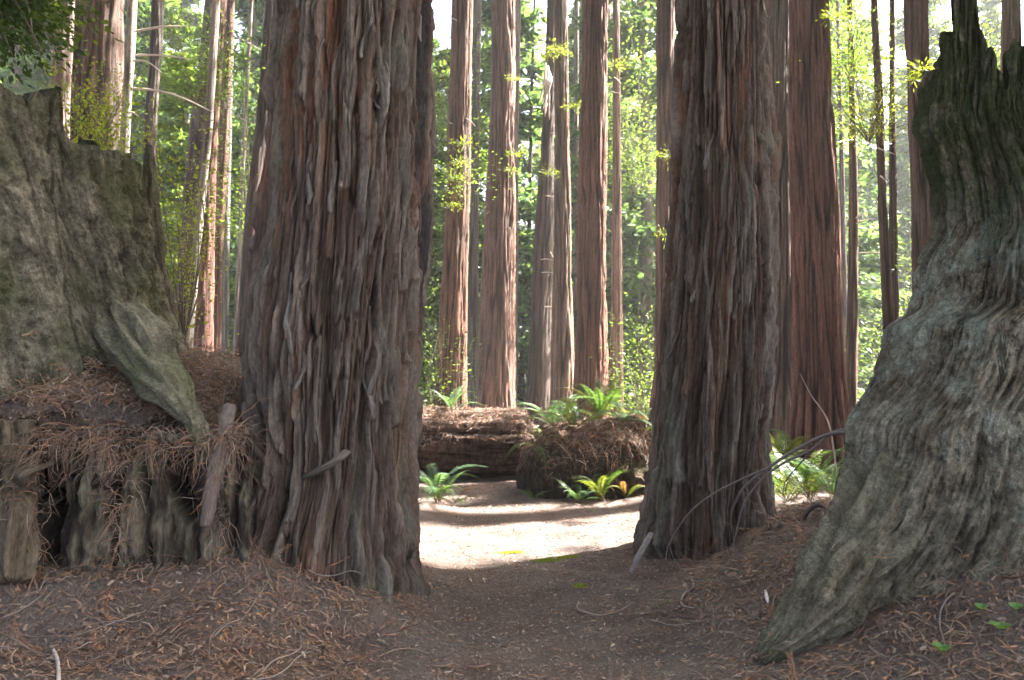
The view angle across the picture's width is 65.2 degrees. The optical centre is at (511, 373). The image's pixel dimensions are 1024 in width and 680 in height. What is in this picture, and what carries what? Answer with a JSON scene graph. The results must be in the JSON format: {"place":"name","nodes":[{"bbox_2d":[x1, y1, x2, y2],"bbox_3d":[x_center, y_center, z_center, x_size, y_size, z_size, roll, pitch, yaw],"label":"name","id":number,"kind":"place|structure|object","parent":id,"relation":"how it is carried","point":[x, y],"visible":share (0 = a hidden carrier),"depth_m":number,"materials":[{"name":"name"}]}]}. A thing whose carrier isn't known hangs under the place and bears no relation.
{"place":"outdoors","nodes":[
{"label":"outdoors","id":0,"kind":"place"},
{"bbox_2d":[0,0,113,90],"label":"overhanging bough","id":1,"kind":"object","parent":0,"point":[15,12],"visible":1,"depth_m":4.92,"materials":[{"name":"green plant"}]},
{"bbox_2d":[5,0,123,67],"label":"overhanging bough","id":2,"kind":"object","parent":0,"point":[84,12],"visible":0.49,"depth_m":6.37,"materials":[{"name":"green plant"}]},
{"bbox_2d":[0,350,1023,679],"bbox_3d":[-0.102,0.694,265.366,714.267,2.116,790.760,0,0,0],"label":"ground","id":3,"kind":"structure","parent":0,"point":[500,578],"depth_m":4.29,"materials":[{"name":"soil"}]},
{"bbox_2d":[0,4,53,95],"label":"conifer tree","id":4,"kind":"object","parent":3,"relation":"on","point":[16,88],"visible":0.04,"depth_m":35.72,"materials":[{"name":"green plant"}]},
{"bbox_2d":[0,0,55,90],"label":"conifer tree","id":5,"kind":"object","parent":3,"relation":"on","point":[28,80],"visible":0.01,"depth_m":40.90,"materials":[{"name":"green plant"}]},
{"bbox_2d":[52,648,60,679],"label":"fallen stick","id":6,"kind":"object","parent":3,"relation":"on","point":[58,672],"visible":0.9,"depth_m":3.39,"materials":[{"name":"white wood"}]},
{"bbox_2d":[50,0,74,138],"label":"redwood tree","id":7,"kind":"object","parent":3,"relation":"on","point":[56,78],"visible":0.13,"depth_m":11.93,"materials":[{"name":"brown plant"}]},
{"bbox_2d":[16,49,169,160],"bbox_3d":[-4.541,-2.537,8.669,1.516,2.009,1.749,0,0,-19],"label":"young maple","id":8,"kind":"object","parent":3,"relation":"on","point":[105,131],"visible":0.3,"depth_m":8.53,"materials":[{"name":"green plant"}]},
{"bbox_2d":[71,0,123,149],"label":"redwood tree","id":9,"kind":"object","parent":3,"relation":"on","point":[109,48],"visible":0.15,"depth_m":12.70,"materials":[{"name":"brown plant"}]},
{"bbox_2d":[0,82,210,463],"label":"tree stump","id":10,"kind":"object","parent":3,"relation":"on","point":[83,253],"visible":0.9,"depth_m":5.02,"materials":[{"name":"grey wood"}]},
{"bbox_2d":[0,410,254,585],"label":"rotting stump","id":11,"kind":"object","parent":3,"relation":"on","point":[173,531],"visible":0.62,"depth_m":4.41,"materials":[{"name":"brown wood"}]},
{"bbox_2d":[0,389,281,581],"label":"hanging litter","id":12,"kind":"object","parent":11,"relation":"hanging from","point":[235,432],"visible":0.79,"depth_m":4.36,"materials":[{"name":"plant"}]},
{"bbox_2d":[200,402,236,527],"bbox_3d":[-1.607,0.495,4.422,0.101,0.657,0.404,0,0,0],"label":"leaning branch","id":13,"kind":"object","parent":11,"relation":"on","point":[229,410],"visible":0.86,"depth_m":4.32,"materials":[{"name":"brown wood"}]},
{"bbox_2d":[123,0,184,280],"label":"conifer tree","id":14,"kind":"object","parent":3,"relation":"on","point":[141,40],"visible":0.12,"depth_m":38.93,"materials":[{"name":"green plant"}]},
{"bbox_2d":[143,0,164,162],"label":"redwood tree","id":15,"kind":"object","parent":3,"relation":"on","point":[157,19],"visible":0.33,"depth_m":14.91,"materials":[{"name":"brown plant"}]},
{"bbox_2d":[124,0,265,123],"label":"leafy bough","id":16,"kind":"object","parent":15,"relation":"attached to","point":[198,96],"visible":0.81,"depth_m":16.83,"materials":[{"name":"green plant"}]},
{"bbox_2d":[136,0,195,251],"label":"conifer tree","id":17,"kind":"object","parent":3,"relation":"on","point":[138,80],"visible":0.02,"depth_m":47.54,"materials":[{"name":"green plant"}]},
{"bbox_2d":[119,0,213,152],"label":"slender tree","id":18,"kind":"object","parent":3,"relation":"on","point":[130,36],"visible":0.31,"depth_m":10.94,"materials":[{"name":"brown plant"}]},
{"bbox_2d":[114,90,258,340],"bbox_3d":[-3.906,-1.847,9.372,1.925,3.192,2.114,0,0,0],"label":"young maple","id":19,"kind":"object","parent":3,"relation":"on","point":[182,316],"visible":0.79,"depth_m":9.44,"materials":[{"name":"green plant"}]},
{"bbox_2d":[141,49,243,351],"bbox_3d":[-11.191,-4.638,26.937,5.684,12.843,5.299,0,0,32],"label":"conifer tree","id":20,"kind":"object","parent":3,"relation":"on","point":[181,137],"visible":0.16,"depth_m":26.71,"materials":[{"name":"green plant"}]},
{"bbox_2d":[160,0,239,268],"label":"conifer tree","id":21,"kind":"object","parent":3,"relation":"on","point":[188,4],"visible":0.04,"depth_m":55.55,"materials":[{"name":"green plant"}]},
{"bbox_2d":[164,188,237,347],"bbox_3d":[-4.077,-1.308,9.715,1.395,2.120,1.962,0,0,0],"label":"young maple","id":22,"kind":"object","parent":3,"relation":"on","point":[173,278],"visible":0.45,"depth_m":9.83,"materials":[{"name":"green plant"}]},
{"bbox_2d":[185,0,219,346],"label":"slender tree","id":23,"kind":"object","parent":3,"relation":"on","point":[214,32],"visible":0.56,"depth_m":12.95,"materials":[{"name":"brown plant"}]},
{"bbox_2d":[193,0,226,351],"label":"redwood tree","id":24,"kind":"object","parent":3,"relation":"on","point":[199,331],"visible":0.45,"depth_m":19.88,"materials":[{"name":"brown plant"}]},
{"bbox_2d":[174,45,258,259],"bbox_3d":[-6.130,-5.109,19.081,3.328,5.147,3.889,0,0,0],"label":"leafy bough","id":25,"kind":"object","parent":24,"relation":"attached to","point":[244,180],"visible":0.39,"depth_m":18.68,"materials":[{"name":"green plant"}]},
{"bbox_2d":[163,0,264,339],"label":"conifer tree","id":26,"kind":"object","parent":3,"relation":"on","point":[256,39],"visible":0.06,"depth_m":34.24,"materials":[{"name":"green plant"}]},
{"bbox_2d":[174,0,260,327],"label":"redwood tree","id":27,"kind":"object","parent":3,"relation":"on","point":[198,121],"visible":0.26,"depth_m":21.77,"materials":[{"name":"brown plant"}]},
{"bbox_2d":[213,0,234,353],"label":"redwood tree","id":28,"kind":"object","parent":3,"relation":"on","point":[217,318],"visible":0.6,"depth_m":20.91,"materials":[{"name":"brown plant"}]},
{"bbox_2d":[221,7,234,353],"bbox_3d":[-9.250,-9.394,25.995,0.634,22.212,0.372,0,0,0],"label":"slender tree","id":29,"kind":"object","parent":3,"relation":"on","point":[225,311],"visible":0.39,"depth_m":25.92,"materials":[{"name":"brown plant"}]},
{"bbox_2d":[217,142,247,353],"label":"conifer tree","id":30,"kind":"object","parent":3,"relation":"on","point":[233,192],"visible":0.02,"depth_m":45.15,"materials":[{"name":"green plant"}]},
{"bbox_2d":[232,0,252,354],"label":"slender tree","id":31,"kind":"object","parent":3,"relation":"on","point":[238,262],"visible":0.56,"depth_m":23.95,"materials":[{"name":"brown plant"}]},
{"bbox_2d":[230,6,264,270],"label":"conifer tree","id":32,"kind":"object","parent":3,"relation":"on","point":[259,22],"depth_m":51.30,"materials":[{"name":"green plant"}]},
{"bbox_2d":[235,0,272,356],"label":"redwood tree","id":33,"kind":"object","parent":3,"relation":"on","point":[258,155],"visible":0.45,"depth_m":16.88,"materials":[{"name":"brown plant"}]},
{"bbox_2d":[238,0,436,603],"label":"redwood tree","id":34,"kind":"object","parent":3,"relation":"on","point":[330,344],"visible":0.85,"depth_m":4.74,"materials":[{"name":"brown plant"}]},
{"bbox_2d":[302,449,350,479],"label":"bark slab","id":35,"kind":"structure","parent":34,"relation":"on","point":[343,455],"depth_m":4.51,"materials":[{"name":"wood"}]},
{"bbox_2d":[419,37,479,392],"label":"conifer tree","id":36,"kind":"object","parent":3,"relation":"on","point":[426,323],"visible":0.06,"depth_m":48.15,"materials":[{"name":"green plant"}]},
{"bbox_2d":[419,463,485,503],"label":"sword fern","id":37,"kind":"object","parent":3,"relation":"on","point":[438,493],"visible":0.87,"depth_m":8.65,"materials":[{"name":"plant"}]},
{"bbox_2d":[419,486,485,505],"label":"sword fern","id":38,"kind":"object","parent":3,"relation":"on","point":[459,499],"visible":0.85,"depth_m":9.14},
{"bbox_2d":[418,312,489,407],"bbox_3d":[-1.989,0.061,19.630,3.323,3.079,4.048,0,0,0],"label":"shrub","id":39,"kind":"object","parent":3,"relation":"on","point":[429,384],"visible":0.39,"depth_m":19.53,"materials":[{"name":"green plant"}]},
{"bbox_2d":[434,0,477,408],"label":"redwood tree","id":40,"kind":"object","parent":3,"relation":"on","point":[454,296],"visible":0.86,"depth_m":19.76,"materials":[{"name":"brown plant"}]},
{"bbox_2d":[433,140,533,211],"bbox_3d":[-1.369,-4.641,18.951,2.716,1.853,3.563,0,0,-22],"label":"leafy bough","id":41,"kind":"object","parent":40,"relation":"attached to","point":[456,176],"visible":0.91,"depth_m":18.58,"materials":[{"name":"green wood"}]},
{"bbox_2d":[418,46,522,405],"bbox_3d":[-2.373,-5.208,29.552,6.179,14.154,6.250,0,0,0],"label":"conifer tree","id":42,"kind":"object","parent":3,"relation":"on","point":[438,210],"visible":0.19,"depth_m":29.26,"materials":[{"name":"green plant"}]},
{"bbox_2d":[467,0,481,408],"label":"redwood tree","id":43,"kind":"object","parent":3,"relation":"on","point":[473,301],"visible":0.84,"depth_m":25.88,"materials":[{"name":"brown plant"}]},
{"bbox_2d":[432,13,523,171],"bbox_3d":[-1.971,-9.159,25.988,4.435,5.432,4.858,0,0,18],"label":"leafy bough","id":44,"kind":"object","parent":43,"relation":"attached to","point":[445,99],"visible":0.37,"depth_m":25.66,"materials":[{"name":"green plant"}]},
{"bbox_2d":[417,407,532,477],"bbox_3d":[-2.166,0.979,11.486,4.970,1.054,1.148,0,0,-3],"label":"fallen log","id":45,"kind":"object","parent":3,"relation":"on","point":[447,455],"visible":0.26,"depth_m":11.07,"materials":[{"name":"brown wood"}]},
{"bbox_2d":[427,386,483,410],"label":"sword fern","id":46,"kind":"object","parent":45,"relation":"on","point":[451,401],"visible":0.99,"depth_m":11.41,"materials":[{"name":"plant"}]},
{"bbox_2d":[423,400,533,438],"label":"hanging litter","id":47,"kind":"object","parent":45,"relation":"hanging from","point":[499,414],"visible":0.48,"depth_m":11.12,"materials":[{"name":"plant"}]},
{"bbox_2d":[475,0,524,408],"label":"redwood tree","id":48,"kind":"object","parent":3,"relation":"on","point":[497,358],"visible":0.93,"depth_m":21.67,"materials":[{"name":"brown plant"}]},
{"bbox_2d":[426,0,573,406],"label":"conifer tree","id":49,"kind":"object","parent":3,"relation":"on","point":[528,33],"visible":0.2,"depth_m":31.40,"materials":[{"name":"green plant"}]},
{"bbox_2d":[468,0,554,360],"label":"conifer tree","id":50,"kind":"object","parent":3,"relation":"on","point":[536,155],"visible":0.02,"depth_m":51.27,"materials":[{"name":"green plant"}]},
{"bbox_2d":[0,319,1023,679],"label":"needle litter","id":51,"kind":"object","parent":3,"relation":"on","point":[198,367],"visible":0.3,"depth_m":4.10,"materials":[{"name":"plant"}]},
{"bbox_2d":[514,0,520,407],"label":"redwood tree","id":52,"kind":"object","parent":3,"relation":"on","point":[517,23],"visible":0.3,"depth_m":26.89,"materials":[{"name":"brown plant"}]},
{"bbox_2d":[517,0,535,407],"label":"slender tree","id":53,"kind":"object","parent":3,"relation":"on","point":[520,379],"visible":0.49,"depth_m":31.94,"materials":[{"name":"brown plant"}]},
{"bbox_2d":[418,405,652,512],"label":"log litter","id":54,"kind":"object","parent":3,"relation":"on","point":[513,409],"visible":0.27,"depth_m":10.00,"materials":[{"name":"plant"}]},
{"bbox_2d":[524,0,554,424],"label":"redwood tree","id":55,"kind":"object","parent":3,"relation":"on","point":[538,382],"visible":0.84,"depth_m":22.79,"materials":[{"name":"brown plant"}]},
{"bbox_2d":[538,0,580,417],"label":"redwood tree","id":56,"kind":"object","parent":3,"relation":"on","point":[562,362],"visible":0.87,"depth_m":19.83,"materials":[{"name":"brown plant"}]},
{"bbox_2d":[573,1,578,353],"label":"slender tree","id":57,"kind":"object","parent":3,"relation":"on","point":[576,46],"visible":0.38,"depth_m":29.92,"materials":[{"name":"brown plant"}]},
{"bbox_2d":[517,100,634,401],"bbox_3d":[2.555,-5.096,35.362,6.237,14.136,6.230,0,0,0],"label":"conifer tree","id":58,"kind":"object","parent":3,"relation":"on","point":[571,145],"visible":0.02,"depth_m":34.88,"materials":[{"name":"green plant"}]},
{"bbox_2d":[552,477,604,503],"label":"sword fern","id":59,"kind":"object","parent":3,"relation":"on","point":[572,494],"visible":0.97,"depth_m":9.20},
{"bbox_2d":[507,399,652,499],"bbox_3d":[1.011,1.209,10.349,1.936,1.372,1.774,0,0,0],"label":"root mound","id":60,"kind":"object","parent":3,"relation":"on","point":[527,481],"visible":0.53,"depth_m":9.59,"materials":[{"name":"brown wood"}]},
{"bbox_2d":[505,428,570,463],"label":"sword fern","id":61,"kind":"object","parent":60,"relation":"on","point":[531,444],"visible":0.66,"depth_m":9.76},
{"bbox_2d":[510,394,600,427],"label":"sword fern","id":62,"kind":"object","parent":60,"relation":"on","point":[559,412],"visible":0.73,"depth_m":9.91,"materials":[{"name":"plant"}]},
{"bbox_2d":[531,397,611,429],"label":"sword fern","id":63,"kind":"object","parent":60,"relation":"on","point":[573,417],"visible":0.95,"depth_m":9.77,"materials":[{"name":"plant"}]},
{"bbox_2d":[561,371,639,419],"bbox_3d":[1.196,0.304,10.540,1.113,0.665,1.114,0,0,33],"label":"sword fern","id":64,"kind":"object","parent":60,"relation":"on","point":[606,397],"visible":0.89,"depth_m":10.50,"materials":[{"name":"plant"}]},
{"bbox_2d":[587,401,650,424],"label":"sword fern","id":65,"kind":"object","parent":60,"relation":"on","point":[619,412],"visible":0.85,"depth_m":9.91,"materials":[{"name":"plant"}]},
{"bbox_2d":[526,1,653,403],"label":"conifer tree","id":66,"kind":"object","parent":3,"relation":"on","point":[571,75],"visible":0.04,"depth_m":34.20,"materials":[{"name":"green plant"}]},
{"bbox_2d":[523,0,656,388],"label":"conifer tree","id":67,"kind":"object","parent":3,"relation":"on","point":[610,18],"visible":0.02,"depth_m":41.11,"materials":[{"name":"green plant"}]},
{"bbox_2d":[572,0,609,419],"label":"redwood tree","id":68,"kind":"object","parent":3,"relation":"on","point":[592,325],"visible":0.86,"depth_m":17.73,"materials":[{"name":"brown plant"}]},
{"bbox_2d":[518,0,676,411],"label":"conifer tree","id":69,"kind":"object","parent":3,"relation":"on","point":[636,228],"visible":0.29,"depth_m":27.98,"materials":[{"name":"green plant"}]},
{"bbox_2d":[573,0,656,203],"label":"leafy bough","id":70,"kind":"object","parent":69,"relation":"attached to","point":[634,186],"visible":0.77,"depth_m":24.04,"materials":[{"name":"green plant"}]},
{"bbox_2d":[569,463,628,499],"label":"sword fern","id":71,"kind":"object","parent":3,"relation":"on","point":[605,483],"visible":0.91,"depth_m":9.31,"materials":[{"name":"plant"}]},
{"bbox_2d":[608,0,626,416],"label":"redwood tree","id":72,"kind":"object","parent":3,"relation":"on","point":[616,284],"visible":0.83,"depth_m":20.90,"materials":[{"name":"brown plant"}]},
{"bbox_2d":[591,292,653,423],"bbox_3d":[3.106,-0.171,18.905,3.222,3.586,4.464,0,0,0],"label":"shrub","id":73,"kind":"object","parent":3,"relation":"on","point":[637,403],"visible":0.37,"depth_m":18.64,"materials":[{"name":"green plant"}]},
{"bbox_2d":[623,62,656,390],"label":"conifer tree","id":74,"kind":"object","parent":3,"relation":"on","point":[653,141],"depth_m":54.88,"materials":[{"name":"green plant"}]},
{"bbox_2d":[629,532,653,572],"bbox_3d":[0.944,1.308,5.836,0.224,0.270,0.070,0,0,-40],"label":"bark slab","id":75,"kind":"object","parent":3,"relation":"on","point":[642,548],"depth_m":5.82,"materials":[{"name":"wood"}]},
{"bbox_2d":[646,0,675,431],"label":"redwood tree","id":76,"kind":"object","parent":3,"relation":"on","point":[666,28],"visible":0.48,"depth_m":16.84,"materials":[{"name":"brown plant"}]},
{"bbox_2d":[632,0,781,560],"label":"redwood tree","id":77,"kind":"object","parent":3,"relation":"on","point":[711,409],"visible":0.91,"depth_m":6.28,"materials":[{"name":"brown plant"}]},
{"bbox_2d":[665,428,843,567],"bbox_3d":[1.590,0.834,5.218,1.207,0.997,0.190,0,0,34],"label":"dead bough","id":78,"kind":"object","parent":3,"relation":"on","point":[823,437],"visible":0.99,"depth_m":5.17,"materials":[{"name":"grey wood"}]},
{"bbox_2d":[766,0,792,454],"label":"redwood tree","id":79,"kind":"object","parent":3,"relation":"on","point":[777,19],"visible":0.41,"depth_m":14.79,"materials":[{"name":"brown plant"}]},
{"bbox_2d":[769,429,831,482],"bbox_3d":[3.519,1.027,10.221,1.193,0.790,1.311,0,0,0],"label":"sword fern","id":80,"kind":"object","parent":3,"relation":"on","point":[781,446],"visible":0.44,"depth_m":10.10,"materials":[{"name":"plant"}]},
{"bbox_2d":[769,446,833,507],"bbox_3d":[2.579,1.027,7.843,1.317,0.546,1.538,0,0,35],"label":"sword fern","id":81,"kind":"object","parent":3,"relation":"on","point":[779,486],"visible":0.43,"depth_m":7.71,"materials":[{"name":"plant"}]},
{"bbox_2d":[770,447,845,501],"bbox_3d":[2.778,0.944,7.630,1.053,0.561,1.014,0,0,41],"label":"sword fern","id":82,"kind":"object","parent":3,"relation":"on","point":[803,476],"visible":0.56,"depth_m":7.56,"materials":[{"name":"plant"}]},
{"bbox_2d":[773,455,844,497],"bbox_3d":[2.948,0.909,7.340,0.982,0.480,0.888,0,0,-12],"label":"sword fern","id":83,"kind":"object","parent":3,"relation":"on","point":[832,476],"visible":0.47,"depth_m":7.30,"materials":[{"name":"plant"}]},
{"bbox_2d":[802,503,827,521],"bbox_3d":[2.174,1.002,5.652,0.234,0.163,0.042,0,0,23],"label":"curved root","id":84,"kind":"object","parent":3,"relation":"on","point":[808,510],"visible":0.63,"depth_m":5.66,"materials":[{"name":"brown wood"}]},
{"bbox_2d":[786,0,850,472],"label":"redwood tree","id":85,"kind":"object","parent":3,"relation":"on","point":[818,359],"visible":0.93,"depth_m":12.21,"materials":[{"name":"brown plant"}]},
{"bbox_2d":[800,374,837,476],"bbox_3d":[2.692,0.548,7.000,0.346,1.097,0.017,0,0,0],"label":"bare sapling","id":86,"kind":"object","parent":3,"relation":"on","point":[829,429],"visible":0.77,"depth_m":7.00,"materials":[{"name":"brown wood"}]},
{"bbox_2d":[835,0,846,352],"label":"slender tree","id":87,"kind":"object","parent":3,"relation":"on","point":[843,232],"visible":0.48,"depth_m":23.94,"materials":[{"name":"brown plant"}]},
{"bbox_2d":[829,0,906,399],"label":"conifer tree","id":88,"kind":"object","parent":3,"relation":"on","point":[871,241],"visible":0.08,"depth_m":30.93,"materials":[{"name":"green plant"}]},
{"bbox_2d":[836,0,900,412],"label":"redwood tree","id":89,"kind":"object","parent":3,"relation":"on","point":[851,358],"visible":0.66,"depth_m":15.93,"materials":[{"name":"brown plant"}]},
{"bbox_2d":[829,0,911,386],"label":"conifer tree","id":90,"kind":"object","parent":3,"relation":"on","point":[868,201],"visible":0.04,"depth_m":41.24,"materials":[{"name":"green plant"}]},
{"bbox_2d":[833,15,911,396],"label":"conifer tree","id":91,"kind":"object","parent":3,"relation":"on","point":[873,166],"visible":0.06,"depth_m":48.57,"materials":[{"name":"green plant"}]},
{"bbox_2d":[844,302,906,401],"bbox_3d":[8.530,-0.216,17.732,3.434,3.297,4.276,0,0,45],"label":"leafy bough","id":92,"kind":"object","parent":3,"relation":"on","point":[873,350],"visible":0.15,"depth_m":17.91,"materials":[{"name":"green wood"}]},
{"bbox_2d":[871,0,893,329],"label":"redwood tree","id":93,"kind":"object","parent":3,"relation":"on","point":[886,293],"visible":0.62,"depth_m":13.94,"materials":[{"name":"brown plant"}]},
{"bbox_2d":[788,28,936,161],"bbox_3d":[5.767,-4.652,13.575,3.153,1.965,3.569,0,0,0],"label":"leafy bough","id":94,"kind":"object","parent":93,"relation":"attached to","point":[871,131],"visible":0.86,"depth_m":13.49,"materials":[{"name":"green plant"}]},
{"bbox_2d":[857,140,911,392],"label":"conifer tree","id":95,"kind":"object","parent":3,"relation":"on","point":[903,182],"visible":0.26,"depth_m":45.14,"materials":[{"name":"green plant"}]},
{"bbox_2d":[753,0,1023,665],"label":"standing snag","id":96,"kind":"object","parent":3,"relation":"on","point":[933,439],"visible":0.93,"depth_m":3.91,"materials":[{"name":"grey wood"}]},
{"bbox_2d":[889,0,898,320],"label":"redwood tree","id":97,"kind":"object","parent":3,"relation":"on","point":[893,203],"visible":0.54,"depth_m":14.55,"materials":[{"name":"brown plant"}]},
{"bbox_2d":[776,0,906,105],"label":"leafy bough","id":98,"kind":"object","parent":97,"relation":"attached to","point":[850,72],"visible":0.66,"depth_m":14.71,"materials":[{"name":"green plant"}]},
{"bbox_2d":[878,83,911,340],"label":"conifer tree","id":99,"kind":"object","parent":3,"relation":"on","point":[897,113],"visible":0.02,"depth_m":65.12,"materials":[{"name":"green plant"}]},
{"bbox_2d":[864,0,952,386],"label":"conifer tree","id":100,"kind":"object","parent":3,"relation":"on","point":[935,32],"visible":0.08,"depth_m":47.76,"materials":[{"name":"green plant"}]},
{"bbox_2d":[897,0,936,292],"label":"redwood tree","id":101,"kind":"object","parent":3,"relation":"on","point":[916,34],"visible":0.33,"depth_m":10.40,"materials":[{"name":"brown plant"}]},
{"bbox_2d":[977,0,1000,67],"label":"conifer tree","id":102,"kind":"object","parent":3,"relation":"on","point":[991,6],"visible":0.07,"depth_m":50.49,"materials":[{"name":"green plant"}]},
{"bbox_2d":[1000,0,1021,73],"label":"redwood tree","id":103,"kind":"object","parent":3,"relation":"on","point":[1011,15],"visible":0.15,"depth_m":14.89,"materials":[{"name":"brown plant"}]},
{"bbox_2d":[868,0,1023,109],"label":"leafy bough","id":104,"kind":"object","parent":103,"relation":"attached to","point":[988,43],"visible":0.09,"depth_m":15.76,"materials":[{"name":"green plant"}]},
{"bbox_2d":[163,0,1023,309],"label":"sky","id":105,"kind":"structure","parent":0,"point":[441,8],"materials":[{"name":"white"}]},
{"bbox_2d":[862,207,911,314],"bbox_3d":[7.867,-2.132,14.944,2.433,2.776,4.078,0,0,24],"label":"leafy bough","id":106,"kind":"object","parent":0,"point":[908,283],"visible":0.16,"depth_m":15.27,"materials":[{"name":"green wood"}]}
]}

